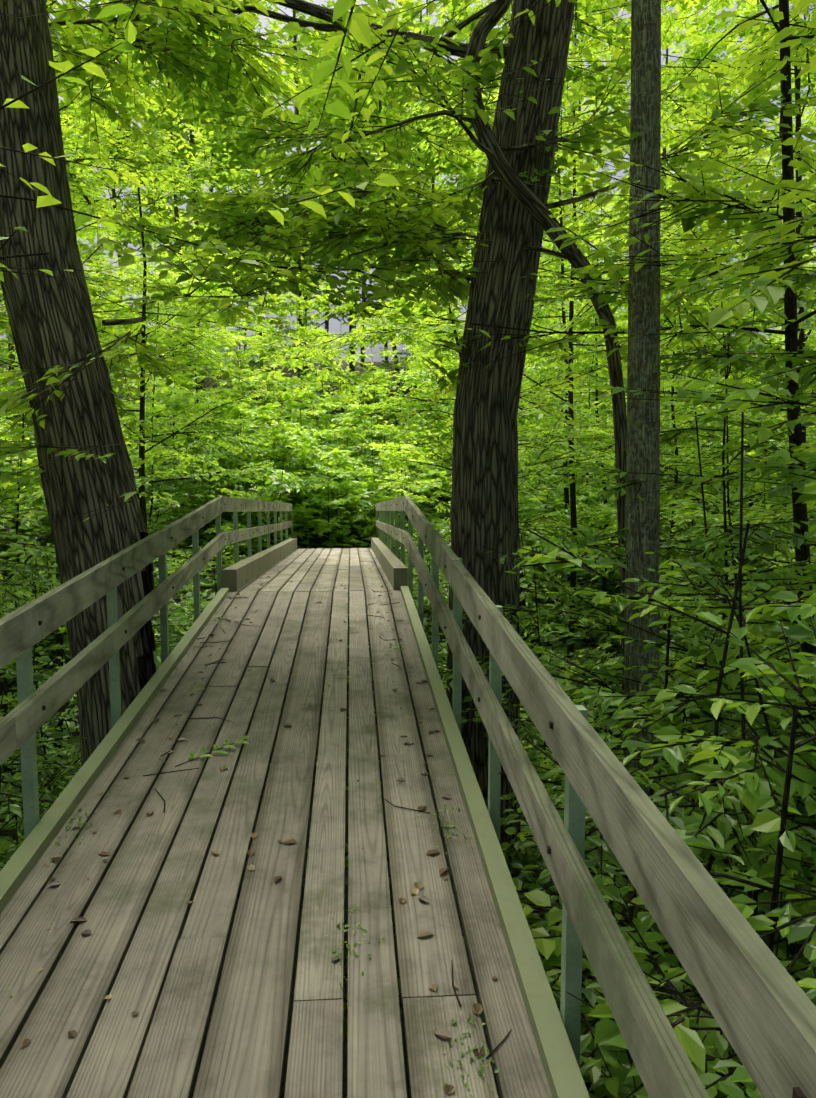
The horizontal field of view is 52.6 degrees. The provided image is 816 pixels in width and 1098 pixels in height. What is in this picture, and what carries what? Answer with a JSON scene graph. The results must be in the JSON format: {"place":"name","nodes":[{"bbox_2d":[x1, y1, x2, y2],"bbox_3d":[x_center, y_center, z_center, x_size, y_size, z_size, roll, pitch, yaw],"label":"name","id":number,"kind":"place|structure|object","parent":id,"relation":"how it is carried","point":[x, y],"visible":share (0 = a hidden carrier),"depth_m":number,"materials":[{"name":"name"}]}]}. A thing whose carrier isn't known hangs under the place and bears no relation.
{"place":"outdoors","nodes":[
{"label":"outdoors","id":0,"kind":"place"},
{"bbox_2d":[0,0,552,520],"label":"tree limbs","id":1,"kind":"object","parent":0,"point":[184,60],"visible":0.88,"depth_m":5.90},
{"bbox_2d":[0,345,814,1097],"bbox_3d":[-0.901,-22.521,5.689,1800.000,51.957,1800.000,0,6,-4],"label":"terrain","id":2,"kind":"structure","parent":0,"point":[12,833],"depth_m":15.63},
{"bbox_2d":[0,486,77,727],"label":"sapling","id":3,"kind":"object","parent":2,"relation":"on","point":[10,584],"visible":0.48,"depth_m":7.10,"materials":[{"name":"green plant"}]},
{"bbox_2d":[0,556,78,843],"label":"sapling","id":4,"kind":"object","parent":2,"relation":"on","point":[18,566],"visible":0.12,"depth_m":5.82,"materials":[{"name":"green plant"}]},
{"bbox_2d":[0,712,86,870],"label":"shrub","id":5,"kind":"object","parent":2,"relation":"on","point":[14,807],"visible":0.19,"depth_m":4.58,"materials":[{"name":"green plant"}]},
{"bbox_2d":[0,289,138,614],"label":"understorey tree","id":6,"kind":"object","parent":2,"relation":"on","point":[31,516],"visible":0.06,"depth_m":15.60,"materials":[{"name":"green plant"}]},
{"bbox_2d":[0,19,139,391],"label":"tree","id":7,"kind":"object","parent":2,"relation":"on","point":[67,100],"visible":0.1,"depth_m":7.30,"materials":[{"name":"green plant"}]},
{"bbox_2d":[0,637,177,741],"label":"shrub","id":8,"kind":"object","parent":2,"relation":"on","point":[54,717],"visible":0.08,"depth_m":7.60,"materials":[{"name":"green plant"}]},
{"bbox_2d":[8,0,172,426],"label":"tree canopy","id":9,"kind":"object","parent":2,"relation":"on","point":[90,240],"visible":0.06,"depth_m":30.81,"materials":[{"name":"green plant"}]},
{"bbox_2d":[67,134,129,293],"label":"tree canopy","id":10,"kind":"object","parent":2,"relation":"on","point":[84,246],"visible":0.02,"depth_m":70.50,"materials":[{"name":"green plant"}]},
{"bbox_2d":[0,48,221,823],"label":"understorey tree","id":11,"kind":"object","parent":2,"relation":"on","point":[17,547],"visible":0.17,"depth_m":8.73,"materials":[{"name":"green plant"}]},
{"bbox_2d":[0,0,276,764],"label":"leaning tree","id":12,"kind":"object","parent":2,"relation":"on","point":[52,321],"visible":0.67,"depth_m":5.21,"materials":[{"name":"brown plant"}]},
{"bbox_2d":[0,79,286,634],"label":"tree","id":13,"kind":"object","parent":2,"relation":"on","point":[76,122],"visible":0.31,"depth_m":14.20,"materials":[{"name":"green plant"}]},
{"bbox_2d":[94,302,197,458],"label":"understorey tree","id":14,"kind":"object","parent":2,"relation":"on","point":[109,328],"visible":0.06,"depth_m":30.13,"materials":[{"name":"green plant"}]},
{"bbox_2d":[99,293,199,416],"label":"understorey tree","id":15,"kind":"object","parent":2,"relation":"on","point":[169,354],"visible":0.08,"depth_m":35.70,"materials":[{"name":"green plant"}]},
{"bbox_2d":[0,125,300,622],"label":"understorey tree","id":16,"kind":"object","parent":2,"relation":"on","point":[151,448],"visible":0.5,"depth_m":12.75,"materials":[{"name":"green plant"}]},
{"bbox_2d":[58,31,247,384],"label":"tree canopy","id":17,"kind":"object","parent":2,"relation":"on","point":[112,194],"visible":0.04,"depth_m":53.10,"materials":[{"name":"green plant"}]},
{"bbox_2d":[54,0,257,388],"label":"tree canopy","id":18,"kind":"object","parent":2,"relation":"on","point":[164,126],"visible":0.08,"depth_m":45.87,"materials":[{"name":"green plant"}]},
{"bbox_2d":[90,6,277,395],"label":"tree canopy","id":19,"kind":"object","parent":2,"relation":"on","point":[244,158],"visible":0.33,"depth_m":43.64,"materials":[{"name":"green plant"}]},
{"bbox_2d":[0,0,372,781],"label":"tree","id":20,"kind":"object","parent":2,"relation":"on","point":[146,150],"visible":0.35,"depth_m":10.29,"materials":[{"name":"green plant"}]},
{"bbox_2d":[90,253,287,528],"bbox_3d":[-5.731,-3.558,19.610,5.227,6.821,6.092,3,6,28],"label":"understorey tree","id":21,"kind":"object","parent":2,"relation":"on","point":[170,408],"visible":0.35,"depth_m":18.86,"materials":[{"name":"green plant"}]},
{"bbox_2d":[113,246,264,489],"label":"understorey tree","id":22,"kind":"object","parent":2,"relation":"on","point":[149,309],"visible":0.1,"depth_m":26.23,"materials":[{"name":"green plant"}]},
{"bbox_2d":[105,244,286,483],"bbox_3d":[-5.994,-4.835,23.817,5.083,7.406,4.955,4,7,36],"label":"understorey tree","id":23,"kind":"object","parent":2,"relation":"on","point":[167,392],"visible":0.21,"depth_m":23.25,"materials":[{"name":"green plant"}]},
{"bbox_2d":[94,0,387,135],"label":"leaves","id":24,"kind":"object","parent":2,"relation":"on","point":[356,25],"visible":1,"depth_m":2.49,"materials":[{"name":"green plant"}]},
{"bbox_2d":[178,308,303,439],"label":"understorey tree","id":25,"kind":"object","parent":2,"relation":"on","point":[273,337],"visible":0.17,"depth_m":33.51,"materials":[{"name":"green plant"}]},
{"bbox_2d":[0,0,500,365],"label":"tree branch","id":26,"kind":"object","parent":2,"relation":"on","point":[381,179],"visible":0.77,"depth_m":4.76,"materials":[{"name":"green plant"}]},
{"bbox_2d":[209,287,297,399],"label":"understorey tree","id":27,"kind":"object","parent":2,"relation":"on","point":[254,363],"visible":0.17,"depth_m":44.88,"materials":[{"name":"green plant"}]},
{"bbox_2d":[183,0,329,371],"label":"tree canopy","id":28,"kind":"object","parent":2,"relation":"on","point":[275,26],"visible":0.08,"depth_m":56.55,"materials":[{"name":"green plant"}]},
{"bbox_2d":[214,289,327,425],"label":"understorey tree","id":29,"kind":"object","parent":2,"relation":"on","point":[256,301],"visible":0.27,"depth_m":41.69,"materials":[{"name":"green plant"}]},
{"bbox_2d":[204,0,369,389],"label":"tree canopy","id":30,"kind":"object","parent":2,"relation":"on","point":[336,48],"visible":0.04,"depth_m":50.53,"materials":[{"name":"green plant"}]},
{"bbox_2d":[0,499,589,1097],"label":"bridge frame","id":31,"kind":"object","parent":2,"relation":"on","point":[556,1033],"visible":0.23,"depth_m":3.35,"materials":[{"name":"wood"}]},
{"bbox_2d":[0,548,551,1097],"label":"bridge deck","id":32,"kind":"structure","parent":31,"relation":"on","point":[152,946],"depth_m":2.90,"materials":[{"name":"wood"}]},
{"bbox_2d":[175,735,249,766],"bbox_3d":[-0.975,1.015,4.163,0.153,0.040,0.475,4,7,36],"label":"fallen leafy twig","id":33,"kind":"object","parent":32,"relation":"on","point":[204,750],"visible":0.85,"depth_m":4.17,"materials":[{"name":"green plant"}]},
{"bbox_2d":[0,615,498,1096],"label":"deck moss tufts","id":34,"kind":"object","parent":32,"relation":"on","point":[480,1072],"visible":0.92,"depth_m":2.62,"materials":[{"name":"green plant"}]},
{"bbox_2d":[20,553,511,1094],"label":"fallen leaves","id":35,"kind":"object","parent":32,"relation":"on","point":[444,1033],"visible":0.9,"depth_m":3.19,"materials":[{"name":"brown plant"}]},
{"bbox_2d":[222,538,407,591],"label":"beams","id":36,"kind":"structure","parent":32,"relation":"on","point":[236,577],"depth_m":9.60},
{"bbox_2d":[0,496,815,1097],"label":"bridge rails","id":37,"kind":"object","parent":31,"relation":"attached to","point":[756,1000],"visible":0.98,"depth_m":1.87,"materials":[{"name":"wood"}]},
{"bbox_2d":[249,261,350,432],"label":"understorey tree","id":38,"kind":"object","parent":2,"relation":"on","point":[293,307],"visible":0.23,"depth_m":36.76,"materials":[{"name":"green plant"}]},
{"bbox_2d":[214,38,391,400],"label":"tree canopy","id":39,"kind":"object","parent":2,"relation":"on","point":[343,263],"visible":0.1,"depth_m":49.84,"materials":[{"name":"green plant"}]},
{"bbox_2d":[174,266,461,554],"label":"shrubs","id":40,"kind":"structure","parent":2,"relation":"on","point":[338,455],"depth_m":20.84,"materials":[{"name":"green plant"}]},
{"bbox_2d":[278,328,419,445],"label":"understorey tree","id":41,"kind":"object","parent":2,"relation":"on","point":[358,378],"visible":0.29,"depth_m":35.03,"materials":[{"name":"green plant"}]},
{"bbox_2d":[258,8,442,379],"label":"tree canopy","id":42,"kind":"object","parent":2,"relation":"on","point":[349,276],"depth_m":60.09,"materials":[{"name":"green plant"}]},
{"bbox_2d":[270,9,433,383],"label":"tree canopy","id":43,"kind":"object","parent":2,"relation":"on","point":[302,44],"visible":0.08,"depth_m":54.37,"materials":[{"name":"green plant"}]},
{"bbox_2d":[290,0,489,394],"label":"tree canopy","id":44,"kind":"object","parent":2,"relation":"on","point":[378,104],"visible":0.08,"depth_m":47.78,"materials":[{"name":"green plant"}]},
{"bbox_2d":[0,392,781,620],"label":"shrub group","id":45,"kind":"object","parent":2,"relation":"on","point":[225,561],"visible":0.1,"depth_m":21.02,"materials":[{"name":"green plant"}]},
{"bbox_2d":[0,401,795,880],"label":"shrub group","id":46,"kind":"object","parent":2,"relation":"on","point":[448,533],"visible":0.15,"depth_m":17.14,"materials":[{"name":"green plant"}]},
{"bbox_2d":[1,411,800,980],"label":"shrub group","id":47,"kind":"object","parent":2,"relation":"on","point":[791,649],"visible":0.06,"depth_m":22.09,"materials":[{"name":"green plant"}]},
{"bbox_2d":[304,0,498,360],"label":"tree canopy","id":48,"kind":"object","parent":2,"relation":"on","point":[401,117],"visible":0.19,"depth_m":46.72,"materials":[{"name":"green plant"}]},
{"bbox_2d":[354,291,449,433],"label":"understorey tree","id":49,"kind":"object","parent":2,"relation":"on","point":[385,310],"visible":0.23,"depth_m":37.35,"materials":[{"name":"green plant"}]},
{"bbox_2d":[0,433,804,823],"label":"shrub group","id":50,"kind":"object","parent":2,"relation":"on","point":[520,515],"visible":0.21,"depth_m":16.45,"materials":[{"name":"green plant"}]},
{"bbox_2d":[0,387,805,1097],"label":"shrub group","id":51,"kind":"object","parent":2,"relation":"on","point":[558,993],"visible":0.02,"depth_m":12.59,"materials":[{"name":"green plant"}]},
{"bbox_2d":[0,413,812,868],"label":"shrub group","id":52,"kind":"object","parent":2,"relation":"on","point":[58,773],"visible":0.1,"depth_m":9.45,"materials":[{"name":"green plant"}]},
{"bbox_2d":[0,396,814,901],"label":"shrub group","id":53,"kind":"object","parent":2,"relation":"on","point":[48,584],"visible":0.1,"depth_m":11.43,"materials":[{"name":"green plant"}]},
{"bbox_2d":[0,398,815,1097],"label":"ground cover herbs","id":54,"kind":"object","parent":2,"relation":"on","point":[344,530],"visible":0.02,"depth_m":18.50,"materials":[{"name":"green plant"}]},
{"bbox_2d":[0,412,815,910],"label":"shrub group","id":55,"kind":"object","parent":2,"relation":"on","point":[514,854],"visible":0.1,"depth_m":6.09,"materials":[{"name":"green plant"}]},
{"bbox_2d":[0,408,815,979],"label":"shrub group","id":56,"kind":"object","parent":2,"relation":"on","point":[174,628],"visible":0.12,"depth_m":15.22,"materials":[{"name":"green plant"}]},
{"bbox_2d":[0,410,815,926],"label":"shrub group","id":57,"kind":"object","parent":2,"relation":"on","point":[436,474],"visible":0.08,"depth_m":18.56,"materials":[{"name":"green plant"}]},
{"bbox_2d":[364,0,485,374],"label":"tree canopy","id":58,"kind":"object","parent":2,"relation":"on","point":[423,33],"visible":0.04,"depth_m":63.57,"materials":[{"name":"green plant"}]},
{"bbox_2d":[398,319,528,479],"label":"understorey tree","id":59,"kind":"object","parent":2,"relation":"on","point":[440,364],"visible":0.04,"depth_m":24.11,"materials":[{"name":"green plant"}]},
{"bbox_2d":[251,220,690,747],"bbox_3d":[1.031,-0.243,10.682,5.130,6.953,4.710,-5,8,-41],"label":"understorey tree","id":60,"kind":"object","parent":2,"relation":"on","point":[523,408],"visible":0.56,"depth_m":10.42,"materials":[{"name":"green plant"}]},
{"bbox_2d":[403,3,578,270],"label":"tree canopy","id":61,"kind":"object","parent":2,"relation":"on","point":[470,175],"visible":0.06,"depth_m":51.28,"materials":[{"name":"green plant"}]},
{"bbox_2d":[193,0,815,762],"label":"crooked sapling","id":62,"kind":"object","parent":2,"relation":"on","point":[471,74],"visible":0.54,"depth_m":5.76,"materials":[{"name":"green plant"}]},
{"bbox_2d":[445,0,574,994],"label":"tree trunk","id":63,"kind":"object","parent":2,"relation":"on","point":[484,506],"visible":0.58,"depth_m":6.07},
{"bbox_2d":[410,424,609,795],"bbox_3d":[0.712,1.035,7.537,2.518,4.346,2.829,0,6,-4],"label":"sapling","id":64,"kind":"object","parent":2,"relation":"on","point":[522,492],"visible":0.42,"depth_m":7.49,"materials":[{"name":"green plant"}]},
{"bbox_2d":[354,0,678,1069],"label":"tree","id":65,"kind":"object","parent":2,"relation":"on","point":[642,456],"visible":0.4,"depth_m":4.92,"materials":[{"name":"grey plant"}]},
{"bbox_2d":[220,0,815,691],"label":"tree","id":66,"kind":"object","parent":2,"relation":"on","point":[424,324],"visible":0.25,"depth_m":10.71,"materials":[{"name":"green plant"}]},
{"bbox_2d":[368,314,670,601],"bbox_3d":[1.704,-0.904,14.877,6.048,5.977,5.006,0,6,-4],"label":"understorey tree","id":67,"kind":"object","parent":2,"relation":"on","point":[586,416],"visible":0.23,"depth_m":14.51,"materials":[{"name":"green plant"}]},
{"bbox_2d":[261,0,815,838],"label":"tree","id":68,"kind":"object","parent":2,"relation":"on","point":[783,38],"visible":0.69,"depth_m":5.20,"materials":[{"name":"green plant"}]},
{"bbox_2d":[372,526,746,991],"bbox_3d":[0.906,1.624,5.779,2.543,3.669,2.520,0,6,-4],"label":"shrub","id":69,"kind":"object","parent":2,"relation":"on","point":[587,540],"visible":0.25,"depth_m":5.27,"materials":[{"name":"green plant"}]},
{"bbox_2d":[306,126,815,1097],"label":"understorey tree","id":70,"kind":"object","parent":2,"relation":"on","point":[702,196],"visible":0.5,"depth_m":4.14,"materials":[{"name":"green plant"}]},
{"bbox_2d":[522,263,626,449],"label":"understorey tree","id":71,"kind":"object","parent":2,"relation":"on","point":[549,322],"visible":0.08,"depth_m":28.07,"materials":[{"name":"green plant"}]},
{"bbox_2d":[343,523,815,1097],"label":"shrub","id":72,"kind":"object","parent":2,"relation":"on","point":[687,829],"visible":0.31,"depth_m":2.73,"materials":[{"name":"green plant"}]},
{"bbox_2d":[432,211,732,591],"bbox_3d":[3.528,-2.418,16.127,6.313,7.747,6.080,0,6,-4],"label":"understorey tree","id":73,"kind":"object","parent":2,"relation":"on","point":[543,281],"visible":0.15,"depth_m":15.87,"materials":[{"name":"green plant"}]},
{"bbox_2d":[394,0,775,583],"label":"tree","id":74,"kind":"object","parent":2,"relation":"on","point":[413,109],"visible":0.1,"depth_m":15.72,"materials":[{"name":"green plant"}]},
{"bbox_2d":[518,321,661,467],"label":"understorey tree","id":75,"kind":"object","parent":2,"relation":"on","point":[532,367],"visible":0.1,"depth_m":22.68,"materials":[{"name":"green plant"}]},
{"bbox_2d":[540,0,674,298],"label":"tree canopy","id":76,"kind":"object","parent":2,"relation":"on","point":[567,128],"visible":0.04,"depth_m":54.66,"materials":[{"name":"green plant"}]},
{"bbox_2d":[518,181,704,524],"bbox_3d":[4.338,-4.627,19.882,5.887,8.269,5.927,-2,6,-17],"label":"understorey tree","id":77,"kind":"object","parent":2,"relation":"on","point":[624,315],"visible":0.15,"depth_m":19.82,"materials":[{"name":"green plant"}]},
{"bbox_2d":[462,552,815,1097],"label":"shrub","id":78,"kind":"object","parent":2,"relation":"on","point":[617,1083],"visible":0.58,"depth_m":3.35,"materials":[{"name":"green plant"}]},
{"bbox_2d":[472,0,815,652],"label":"tree","id":79,"kind":"object","parent":2,"relation":"on","point":[591,45],"visible":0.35,"depth_m":9.68,"materials":[{"name":"green plant"}]},
{"bbox_2d":[475,412,815,999],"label":"shrub","id":80,"kind":"object","parent":2,"relation":"on","point":[794,539],"visible":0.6,"depth_m":4.51,"materials":[{"name":"green plant"}]},
{"bbox_2d":[546,250,752,495],"bbox_3d":[6.096,-4.332,21.626,6.153,7.368,4.818,-5,7,-39],"label":"understorey tree","id":81,"kind":"object","parent":2,"relation":"on","point":[582,365],"visible":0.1,"depth_m":22.05,"materials":[{"name":"green plant"}]},
{"bbox_2d":[485,0,815,402],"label":"tree canopy","id":82,"kind":"object","parent":2,"relation":"on","point":[626,31],"visible":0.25,"depth_m":33.54,"materials":[{"name":"green plant"}]},
{"bbox_2d":[505,412,815,1097],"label":"shrub","id":83,"kind":"object","parent":2,"relation":"on","point":[755,791],"visible":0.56,"depth_m":2.71,"materials":[{"name":"green plant"}]},
{"bbox_2d":[547,1,782,386],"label":"tree canopy","id":84,"kind":"object","parent":2,"relation":"on","point":[735,182],"visible":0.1,"depth_m":45.49,"materials":[{"name":"green plant"}]},
{"bbox_2d":[518,290,815,644],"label":"understorey tree","id":85,"kind":"object","parent":2,"relation":"on","point":[586,488],"visible":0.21,"depth_m":12.71,"materials":[{"name":"green plant"}]},
{"bbox_2d":[523,610,815,1097],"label":"shrub","id":86,"kind":"object","parent":2,"relation":"on","point":[607,1030],"visible":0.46,"depth_m":2.14,"materials":[{"name":"green plant"}]},
{"bbox_2d":[525,566,815,1097],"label":"shrub","id":87,"kind":"object","parent":2,"relation":"on","point":[573,674],"visible":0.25,"depth_m":4.01,"materials":[{"name":"green plant"}]},
{"bbox_2d":[573,306,778,460],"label":"understorey tree","id":88,"kind":"object","parent":2,"relation":"on","point":[694,373],"visible":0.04,"depth_m":24.33,"materials":[{"name":"green plant"}]},
{"bbox_2d":[564,235,815,847],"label":"understorey tree","id":89,"kind":"object","parent":2,"relation":"on","point":[771,515],"visible":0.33,"depth_m":7.79,"materials":[{"name":"green plant"}]},
{"bbox_2d":[583,303,815,898],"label":"sapling","id":90,"kind":"object","parent":2,"relation":"on","point":[709,363],"visible":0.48,"depth_m":5.20,"materials":[{"name":"green plant"}]},
{"bbox_2d":[585,601,815,1097],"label":"shrub","id":91,"kind":"object","parent":2,"relation":"on","point":[692,1044],"visible":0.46,"depth_m":2.29,"materials":[{"name":"green plant"}]},
{"bbox_2d":[590,302,815,871],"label":"sapling","id":92,"kind":"object","parent":2,"relation":"on","point":[683,464],"visible":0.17,"depth_m":6.89,"materials":[{"name":"green plant"}]},
{"bbox_2d":[607,349,815,590],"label":"understorey tree","id":93,"kind":"object","parent":2,"relation":"on","point":[668,525],"visible":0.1,"depth_m":14.35,"materials":[{"name":"green plant"}]},
{"bbox_2d":[610,442,815,851],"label":"sapling","id":94,"kind":"object","parent":2,"relation":"on","point":[794,472],"visible":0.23,"depth_m":3.12,"materials":[{"name":"green plant"}]},
{"bbox_2d":[661,19,780,337],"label":"tree canopy","id":95,"kind":"object","parent":2,"relation":"on","point":[754,120],"visible":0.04,"depth_m":60.86,"materials":[{"name":"green plant"}]},
{"bbox_2d":[638,394,815,933],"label":"sapling","id":96,"kind":"object","parent":2,"relation":"on","point":[648,921],"visible":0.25,"depth_m":3.10,"materials":[{"name":"green plant"}]},
{"bbox_2d":[653,591,815,999],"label":"shrub","id":97,"kind":"object","parent":2,"relation":"on","point":[745,905],"visible":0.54,"depth_m":2.12,"materials":[{"name":"green plant"}]},
{"bbox_2d":[660,150,815,570],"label":"understorey tree","id":98,"kind":"object","parent":2,"relation":"on","point":[757,472],"visible":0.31,"depth_m":12.42,"materials":[{"name":"green plant"}]},
{"bbox_2d":[662,0,815,344],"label":"tree canopy","id":99,"kind":"object","parent":2,"relation":"on","point":[754,5],"visible":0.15,"depth_m":48.24,"materials":[{"name":"green plant"}]},
{"bbox_2d":[663,307,815,471],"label":"understorey tree","id":100,"kind":"object","parent":2,"relation":"on","point":[769,317],"visible":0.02,"depth_m":22.33,"materials":[{"name":"green plant"}]},
{"bbox_2d":[687,203,815,466],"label":"understorey tree","id":101,"kind":"object","parent":2,"relation":"on","point":[813,332],"visible":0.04,"depth_m":14.96,"materials":[{"name":"green plant"}]},
{"bbox_2d":[717,5,815,323],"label":"tree canopy","id":102,"kind":"object","parent":2,"relation":"on","point":[803,79],"visible":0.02,"depth_m":42.82,"materials":[{"name":"green plant"}]},
{"bbox_2d":[723,251,815,764],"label":"sapling","id":103,"kind":"object","parent":2,"relation":"on","point":[802,277],"visible":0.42,"depth_m":3.79,"materials":[{"name":"green plant"}]},
{"bbox_2d":[0,0,815,361],"label":"sky","id":104,"kind":"structure","parent":0,"point":[334,325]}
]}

